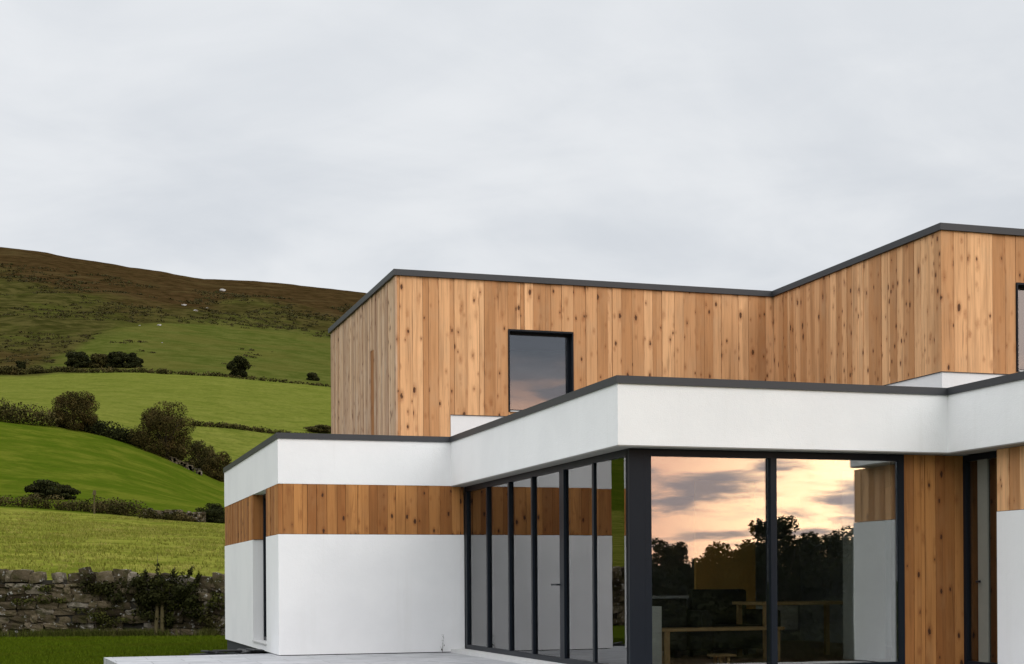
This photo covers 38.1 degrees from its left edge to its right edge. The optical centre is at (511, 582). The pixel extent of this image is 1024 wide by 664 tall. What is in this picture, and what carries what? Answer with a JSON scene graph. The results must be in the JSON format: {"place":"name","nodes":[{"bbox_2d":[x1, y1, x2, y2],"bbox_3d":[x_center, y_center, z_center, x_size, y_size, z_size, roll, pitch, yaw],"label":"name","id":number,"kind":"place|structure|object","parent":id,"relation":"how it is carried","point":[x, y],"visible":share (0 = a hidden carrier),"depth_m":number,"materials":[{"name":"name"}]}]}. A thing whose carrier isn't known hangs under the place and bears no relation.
{"place":"outdoors","nodes":[
{"label":"outdoors","id":0,"kind":"place"},
{"bbox_2d":[0,635,226,663],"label":"lawn grass","id":1,"kind":"structure","parent":0,"point":[22,649],"depth_m":30.50,"materials":[{"name":"green plant"}]},
{"bbox_2d":[0,247,366,663],"bbox_3d":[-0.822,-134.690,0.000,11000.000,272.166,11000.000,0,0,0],"label":"hillside","id":2,"kind":"structure","parent":0,"point":[85,463],"depth_m":339.07,"materials":[{"name":"green plant"}]},
{"bbox_2d":[15,360,26,369],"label":"shrub","id":3,"kind":"object","parent":2,"relation":"on","point":[20,364],"visible":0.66,"depth_m":381.60,"materials":[{"name":"green plant"}]},
{"bbox_2d":[0,397,61,425],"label":"hedge","id":4,"kind":"object","parent":2,"relation":"on","point":[7,415],"visible":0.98,"depth_m":196.89,"materials":[{"name":"green plant"}]},
{"bbox_2d":[24,479,80,499],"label":"shrub","id":5,"kind":"object","parent":2,"relation":"on","point":[44,488],"visible":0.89,"depth_m":120.37,"materials":[{"name":"green plant"}]},
{"bbox_2d":[45,391,99,430],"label":"hedgerow tree","id":6,"kind":"object","parent":2,"relation":"on","point":[80,405],"visible":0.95,"depth_m":201.56,"materials":[{"name":"green plant"}]},
{"bbox_2d":[0,493,147,515],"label":"hedge","id":7,"kind":"object","parent":2,"relation":"on","point":[115,507],"visible":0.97,"depth_m":111.11,"materials":[{"name":"green plant"}]},
{"bbox_2d":[64,351,91,367],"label":"shrub","id":8,"kind":"object","parent":2,"relation":"on","point":[78,359],"visible":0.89,"depth_m":376.68,"materials":[{"name":"green plant"}]},
{"bbox_2d":[92,490,95,513],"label":"fence post","id":9,"kind":"object","parent":2,"relation":"on","point":[94,492],"visible":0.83,"depth_m":109.34,"materials":[{"name":"wood"}]},
{"bbox_2d":[89,353,107,367],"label":"shrub","id":10,"kind":"object","parent":2,"relation":"on","point":[98,360],"visible":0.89,"depth_m":375.97,"materials":[{"name":"green plant"}]},
{"bbox_2d":[0,627,222,637],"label":"long grass","id":11,"kind":"structure","parent":2,"relation":"on","point":[102,633],"depth_m":37.47,"materials":[{"name":"green plant"}]},
{"bbox_2d":[82,418,140,446],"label":"hedge","id":12,"kind":"object","parent":2,"relation":"on","point":[105,429],"visible":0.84,"depth_m":201.62,"materials":[{"name":"green plant"}]},
{"bbox_2d":[0,567,224,636],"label":"stone wall","id":13,"kind":"structure","parent":2,"relation":"on","point":[36,614],"depth_m":37.81,"materials":[{"name":"grey stone"}]},
{"bbox_2d":[10,576,198,628],"bbox_3d":[-10.373,0.586,37.761,4.807,1.558,0.380,0,0,0],"label":"ivy","id":14,"kind":"object","parent":13,"relation":"attached to","point":[102,614],"visible":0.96,"depth_m":37.71,"materials":[{"name":"green plant"}]},
{"bbox_2d":[76,557,204,628],"bbox_3d":[-9.450,0.220,37.737,3.309,1.928,1.051,0,0,0],"label":"bramble bush","id":15,"kind":"object","parent":13,"relation":"on","point":[151,596],"visible":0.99,"depth_m":37.62,"materials":[{"name":"green plant"}]},
{"bbox_2d":[180,591,224,633],"bbox_3d":[-7.689,0.774,37.725,1.617,1.149,0.310,0,0,0],"label":"ivy","id":16,"kind":"object","parent":13,"relation":"attached to","point":[209,618],"visible":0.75,"depth_m":37.69,"materials":[{"name":"green plant"}]},
{"bbox_2d":[0,509,224,578],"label":"rough grass","id":17,"kind":"structure","parent":2,"relation":"on","point":[82,528],"depth_m":66.06,"materials":[{"name":"green plant"}]},
{"bbox_2d":[104,351,126,367],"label":"shrub","id":18,"kind":"object","parent":2,"relation":"on","point":[115,360],"visible":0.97,"depth_m":374.44,"materials":[{"name":"green plant"}]},
{"bbox_2d":[123,352,143,367],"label":"shrub","id":19,"kind":"object","parent":2,"relation":"on","point":[132,360],"visible":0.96,"depth_m":372.92,"materials":[{"name":"green plant"}]},
{"bbox_2d":[154,603,158,635],"bbox_3d":[-9.005,0.992,37.565,0.096,0.973,0.230,0,0,9],"label":"wooden stake","id":20,"kind":"object","parent":2,"relation":"on","point":[157,617],"visible":0.78,"depth_m":37.53,"materials":[{"name":"brown wood"}]},
{"bbox_2d":[125,400,196,460],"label":"hedgerow tree","id":21,"kind":"object","parent":2,"relation":"on","point":[164,423],"visible":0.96,"depth_m":201.28,"materials":[{"name":"green plant"}]},
{"bbox_2d":[160,601,163,635],"bbox_3d":[-8.866,0.962,37.566,0.097,1.032,0.231,0,0,-14],"label":"wooden stake","id":22,"kind":"object","parent":2,"relation":"on","point":[161,617],"visible":0.78,"depth_m":37.53,"materials":[{"name":"brown wood"}]},
{"bbox_2d":[0,365,330,386],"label":"hedge","id":23,"kind":"object","parent":2,"relation":"on","point":[8,370],"visible":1,"depth_m":360.61,"materials":[{"name":"green plant"}]},
{"bbox_2d":[136,508,195,521],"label":"hedge","id":24,"kind":"object","parent":2,"relation":"on","point":[152,514],"visible":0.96,"depth_m":108.32,"materials":[{"name":"green plant"}]},
{"bbox_2d":[143,508,205,522],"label":"field wall","id":25,"kind":"structure","parent":2,"relation":"on","point":[199,516],"depth_m":108.88,"materials":[{"name":"stone"}]},
{"bbox_2d":[0,263,351,369],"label":"heather clumps","id":26,"kind":"object","parent":2,"relation":"on","point":[213,301],"visible":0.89,"depth_m":647.20,"materials":[{"name":"brown plant"}]},
{"bbox_2d":[169,457,201,475],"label":"field wall","id":27,"kind":"structure","parent":2,"relation":"on","point":[184,465],"depth_m":200.47,"materials":[{"name":"stone"}]},
{"bbox_2d":[183,439,214,468],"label":"shrub","id":28,"kind":"object","parent":2,"relation":"on","point":[197,453],"visible":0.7,"depth_m":206.02,"materials":[{"name":"green plant"}]},
{"bbox_2d":[195,503,224,522],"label":"shrub","id":29,"kind":"object","parent":2,"relation":"on","point":[214,512],"visible":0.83,"depth_m":109.89,"materials":[{"name":"green plant"}]},
{"bbox_2d":[201,451,231,480],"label":"shrub","id":30,"kind":"object","parent":2,"relation":"on","point":[214,470],"visible":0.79,"depth_m":203.30,"materials":[{"name":"green plant"}]},
{"bbox_2d":[189,648,266,654],"bbox_3d":[-4.363,1.263,23.163,1.424,0.464,0.544,0,0,-17],"label":"slate pile","id":31,"kind":"object","parent":2,"relation":"on","point":[238,651],"visible":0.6,"depth_m":23.06,"materials":[{"name":"grey stone"}]},
{"bbox_2d":[226,355,250,376],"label":"hedgerow tree","id":32,"kind":"object","parent":2,"relation":"on","point":[237,369],"visible":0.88,"depth_m":362.68,"materials":[{"name":"green plant"}]},
{"bbox_2d":[189,420,310,432],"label":"hedge","id":33,"kind":"object","parent":2,"relation":"on","point":[227,425],"visible":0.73,"depth_m":247.11,"materials":[{"name":"green plant"}]},
{"bbox_2d":[306,372,319,380],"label":"shrub","id":34,"kind":"object","parent":2,"relation":"on","point":[312,376],"visible":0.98,"depth_m":375.37,"materials":[{"name":"green plant"}]},
{"bbox_2d":[303,424,330,432],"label":"shrub","id":35,"kind":"object","parent":2,"relation":"on","point":[321,428],"visible":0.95,"depth_m":254.78,"materials":[{"name":"green plant"}]},
{"bbox_2d":[104,652,517,663],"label":"terrace","id":36,"kind":"structure","parent":0,"point":[426,658],"depth_m":20.64,"materials":[{"name":"concrete"}]},
{"bbox_2d":[223,222,1023,663],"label":"house","id":37,"kind":"structure","parent":36,"relation":"on","point":[525,470],"depth_m":21.25,"materials":[{"name":"wood"}]},
{"bbox_2d":[252,494,266,644],"bbox_3d":[-3.926,-0.243,23.675,0.260,2.410,1.548,0,0,-17],"label":"window","id":38,"kind":"structure","parent":37,"relation":"in","point":[264,641],"depth_m":24.38,"materials":[{"name":"metal"}]},
{"bbox_2d":[508,329,573,411],"bbox_3d":[0.442,-3.371,23.755,1.094,1.312,0.230,0,0,-17],"label":"window","id":39,"kind":"structure","parent":37,"relation":"in","point":[569,336],"depth_m":23.82,"materials":[{"name":"metal"}]},
{"bbox_2d":[652,595,688,657],"bbox_3d":[1.712,0.596,19.944,1.240,0.840,0.480,0,0,-17],"label":"sideboard","id":40,"kind":"object","parent":37,"relation":"on","point":[674,611],"visible":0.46,"depth_m":19.86,"materials":[{"name":"grey wood"}]},
{"bbox_2d":[707,653,735,663],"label":"stool","id":41,"kind":"object","parent":37,"relation":"on","point":[721,657],"visible":1,"depth_m":17.44,"materials":[{"name":"brown wood"}]},
{"bbox_2d":[662,626,784,663],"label":"dining bench","id":42,"kind":"object","parent":37,"relation":"on","point":[666,631],"visible":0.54,"depth_m":18.79,"materials":[{"name":"brown wood"}]},
{"bbox_2d":[687,589,780,658],"bbox_3d":[2.942,0.549,20.199,1.180,0.920,0.850,0,0,-17],"label":"armchair","id":43,"kind":"object","parent":37,"relation":"on","point":[711,607],"visible":0.66,"depth_m":19.98,"materials":[{"name":"grey fabric"}]},
{"bbox_2d":[645,449,904,663],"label":"sliding window","id":44,"kind":"structure","parent":37,"relation":"in","point":[771,457],"depth_m":16.69,"materials":[{"name":"metal"}]},
{"bbox_2d":[732,601,842,658],"bbox_3d":[3.866,0.628,20.095,1.500,0.750,0.900,0,0,-17],"label":"dining table","id":45,"kind":"object","parent":37,"relation":"on","point":[826,604],"visible":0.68,"depth_m":20.23,"materials":[{"name":"brown wood"}]},
{"bbox_2d":[963,451,998,663],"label":"door","id":46,"kind":"structure","parent":37,"relation":"in","point":[980,511],"depth_m":17.12,"materials":[{"name":"metal"}]},
{"bbox_2d":[1016,282,1023,371],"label":"window","id":47,"kind":"structure","parent":37,"relation":"in","point":[1019,286],"depth_m":20.78,"materials":[{"name":"metal"}]},
{"bbox_2d":[0,0,1023,292],"label":"sky","id":48,"kind":"structure","parent":0,"point":[767,145],"materials":[{"name":"white"}]}
]}

